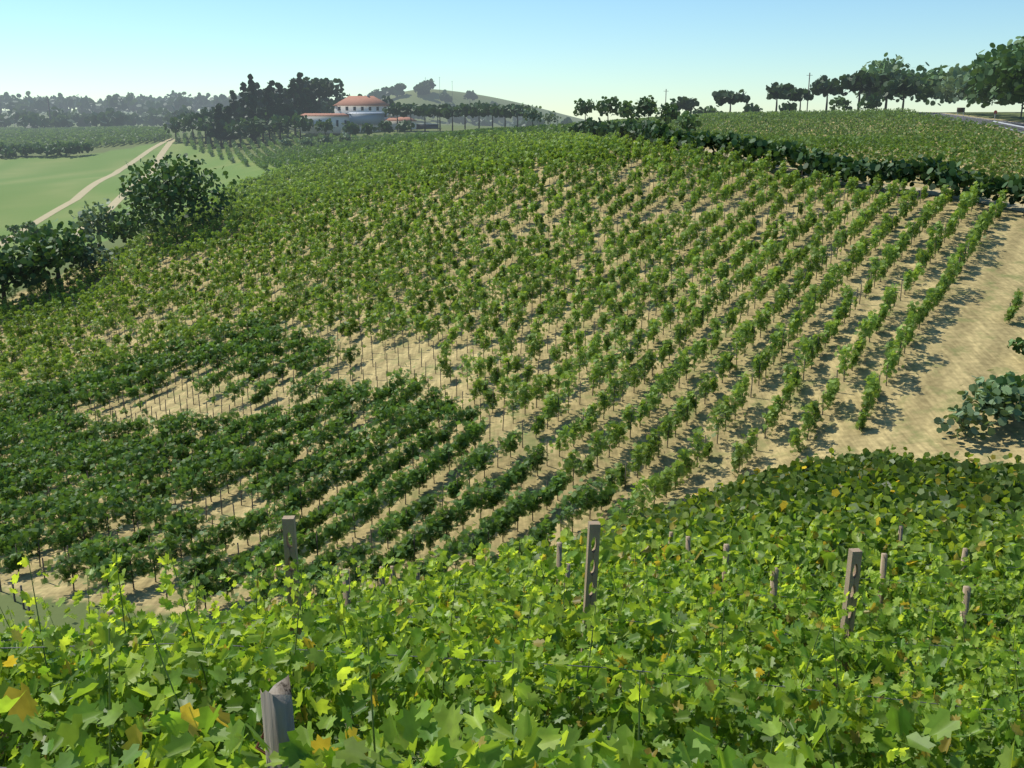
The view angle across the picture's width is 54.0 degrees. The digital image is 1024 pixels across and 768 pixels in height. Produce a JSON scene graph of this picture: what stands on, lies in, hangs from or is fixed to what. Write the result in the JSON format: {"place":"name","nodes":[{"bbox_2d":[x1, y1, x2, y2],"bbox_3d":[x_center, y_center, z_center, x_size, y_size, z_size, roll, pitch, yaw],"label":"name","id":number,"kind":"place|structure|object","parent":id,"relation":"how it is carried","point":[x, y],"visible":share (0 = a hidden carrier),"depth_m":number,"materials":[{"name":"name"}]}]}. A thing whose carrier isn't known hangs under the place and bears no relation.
{"place":"outdoors","nodes":[
{"label":"outdoors","id":0,"kind":"place"},
{"bbox_2d":[348,112,435,124],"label":"storage tank","id":1,"kind":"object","parent":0,"point":[360,118],"depth_m":377.87,"materials":[{"name":"silver metal"}]},
{"bbox_2d":[0,89,1023,767],"bbox_3d":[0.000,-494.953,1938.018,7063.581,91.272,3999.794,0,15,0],"label":"ground","id":2,"kind":"structure","parent":0,"point":[964,333],"depth_m":78.46,"materials":[{"name":"beige soil"}]},
{"bbox_2d":[0,671,7,753],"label":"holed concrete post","id":3,"kind":"object","parent":2,"relation":"on","point":[1,734],"visible":0.05,"depth_m":8.72,"materials":[{"name":"grey concrete"}]},
{"bbox_2d":[0,578,30,619],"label":"field fence posts","id":4,"kind":"object","parent":2,"relation":"on","point":[23,605],"visible":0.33,"depth_m":49.48,"materials":[{"name":"grey wood"}]},
{"bbox_2d":[0,125,170,147],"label":"vineyard","id":5,"kind":"object","parent":2,"relation":"on","point":[97,136],"visible":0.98,"depth_m":454.98,"materials":[{"name":"green plant"}]},
{"bbox_2d":[0,138,172,246],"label":"field track","id":6,"kind":"structure","parent":2,"relation":"on","point":[82,193],"depth_m":284.03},
{"bbox_2d":[69,139,174,242],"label":"field track","id":7,"kind":"structure","parent":2,"relation":"on","point":[116,201],"depth_m":330.19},
{"bbox_2d":[260,674,294,767],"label":"vineyard post","id":8,"kind":"object","parent":2,"relation":"on","point":[277,712],"visible":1,"depth_m":3.17,"materials":[{"name":"grey wood"}]},
{"bbox_2d":[255,731,265,754],"bbox_3d":[-0.752,1.173,3.256,0.165,0.089,0.046,2,15,8],"label":"wire","id":9,"kind":"object","parent":8,"relation":"attached to","point":[260,749],"visible":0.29,"depth_m":3.26,"materials":[{"name":"brown"}]},
{"bbox_2d":[282,515,301,720],"bbox_3d":[-1.914,2.484,8.994,0.100,2.750,0.080,-1,14,-2],"label":"vineyard post","id":10,"kind":"object","parent":2,"relation":"on","point":[289,524],"visible":0.22,"depth_m":8.71,"materials":[{"name":"grey wood"}]},
{"bbox_2d":[0,78,587,127],"bbox_3d":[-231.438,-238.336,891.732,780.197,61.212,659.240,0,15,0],"label":"distant trees","id":11,"kind":"object","parent":2,"relation":"on","point":[29,109],"depth_m":853.82,"materials":[{"name":"green plant"}]},
{"bbox_2d":[300,94,415,132],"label":"farmhouse walls","id":12,"kind":"structure","parent":2,"relation":"on","point":[341,119],"depth_m":378.00,"materials":[{"name":"beige paint"}]},
{"bbox_2d":[313,107,386,126],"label":"windows","id":13,"kind":"structure","parent":12,"relation":"attached to","point":[347,113],"depth_m":388.97,"materials":[{"name":"black glass"}]},
{"bbox_2d":[301,96,416,120],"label":"farmhouse roofs","id":14,"kind":"structure","parent":12,"relation":"on","point":[360,101],"depth_m":389.87,"materials":[{"name":"tile"}]},
{"bbox_2d":[313,107,438,128],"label":"farmhouse windows","id":15,"kind":"structure","parent":12,"relation":"in","point":[436,126],"depth_m":390.61,"materials":[{"name":"black glass"}]},
{"bbox_2d":[169,122,575,170],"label":"distant vineyard rows","id":16,"kind":"object","parent":2,"relation":"on","point":[302,152],"visible":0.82,"depth_m":296.28,"materials":[{"name":"green plant"}]},
{"bbox_2d":[0,139,1015,608],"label":"vine stakes","id":17,"kind":"object","parent":2,"relation":"on","point":[476,345],"visible":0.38,"depth_m":88.23,"materials":[{"name":"grey"}]},
{"bbox_2d":[0,129,1023,609],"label":"vines","id":18,"kind":"object","parent":2,"relation":"on","point":[136,457],"visible":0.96,"depth_m":87.06,"materials":[{"name":"green plant"}]},
{"bbox_2d":[0,496,1023,767],"bbox_3d":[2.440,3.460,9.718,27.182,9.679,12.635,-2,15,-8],"label":"vine leaves","id":19,"kind":"object","parent":2,"relation":"on","point":[682,718],"visible":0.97,"depth_m":6.29,"materials":[{"name":"green plant"}]},
{"bbox_2d":[0,533,1023,767],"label":"vine stems","id":20,"kind":"object","parent":2,"relation":"on","point":[512,751],"visible":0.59,"depth_m":6.46,"materials":[{"name":"green"}]},
{"bbox_2d":[0,95,1023,439],"bbox_3d":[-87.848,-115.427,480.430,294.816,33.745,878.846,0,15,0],"label":"hedge trees","id":21,"kind":"object","parent":2,"relation":"on","point":[1000,395],"depth_m":148.92,"materials":[{"name":"green plant"}]},
{"bbox_2d":[12,73,1022,126],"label":"utility poles","id":22,"kind":"object","parent":2,"relation":"on","point":[452,97],"visible":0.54,"depth_m":314.17,"materials":[{"name":"wood"}]},
{"bbox_2d":[16,525,1022,749],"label":"vineyard posts","id":23,"kind":"object","parent":2,"relation":"on","point":[883,569],"visible":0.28,"depth_m":14.58,"materials":[{"name":"grey wood"}]},
{"bbox_2d":[0,542,1023,767],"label":"trellis wires","id":24,"kind":"object","parent":23,"relation":"attached to","point":[587,666],"visible":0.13,"depth_m":8.45,"materials":[{"name":"grey metal"}]},
{"bbox_2d":[578,521,600,698],"bbox_3d":[0.693,2.578,9.376,0.101,2.750,0.081,0,15,-7],"label":"vineyard post","id":25,"kind":"object","parent":2,"relation":"on","point":[594,527],"visible":0.31,"depth_m":9.11,"materials":[{"name":"grey wood"}]},
{"bbox_2d":[163,36,1023,147],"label":"ridge trees","id":26,"kind":"object","parent":2,"relation":"on","point":[987,77],"depth_m":296.52,"materials":[{"name":"green plant"}]},
{"bbox_2d":[241,444,1023,717],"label":"vine leaves","id":27,"kind":"object","parent":2,"relation":"on","point":[937,483],"visible":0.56,"depth_m":37.87,"materials":[{"name":"green plant"}]},
{"bbox_2d":[573,107,1023,179],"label":"vineyard","id":28,"kind":"object","parent":2,"relation":"on","point":[908,146],"visible":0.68,"depth_m":167.17,"materials":[{"name":"green plant"}]},
{"bbox_2d":[634,142,1023,211],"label":"hedge","id":29,"kind":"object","parent":2,"relation":"on","point":[1017,207],"depth_m":112.73,"materials":[{"name":"green plant"}]},
{"bbox_2d":[834,548,862,686],"bbox_3d":[3.218,2.896,9.827,0.100,2.750,0.080,-1,15,-9],"label":"vineyard post","id":30,"kind":"object","parent":2,"relation":"on","point":[854,561],"visible":0.28,"depth_m":9.55,"materials":[{"name":"grey wood"}]},
{"bbox_2d":[933,112,1023,136],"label":"road verge","id":31,"kind":"structure","parent":2,"relation":"on","point":[984,118],"depth_m":201.68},
{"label":"road sign posts","id":32,"kind":"object","parent":31,"relation":"on","visible":0},
{"bbox_2d":[957,108,964,111],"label":"road sign board","id":33,"kind":"object","parent":32,"relation":"attached to","point":[960,109],"visible":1,"depth_m":201.99,"materials":[{"name":"brown metal"}]},
{"bbox_2d":[0,0,1023,121],"label":"sky","id":34,"kind":"structure","parent":0,"point":[550,55],"materials":[{"name":"blue"}]},
{"bbox_2d":[919,112,1023,133],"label":"road","id":35,"kind":"structure","parent":0,"point":[989,121],"depth_m":193.43,"materials":[{"name":"grey asphalt"}]},
{"bbox_2d":[993,121,1023,127],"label":"guard rail","id":36,"kind":"object","parent":35,"relation":"on","point":[1010,124],"visible":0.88,"depth_m":172.41,"materials":[{"name":"grey metal"}]}
]}

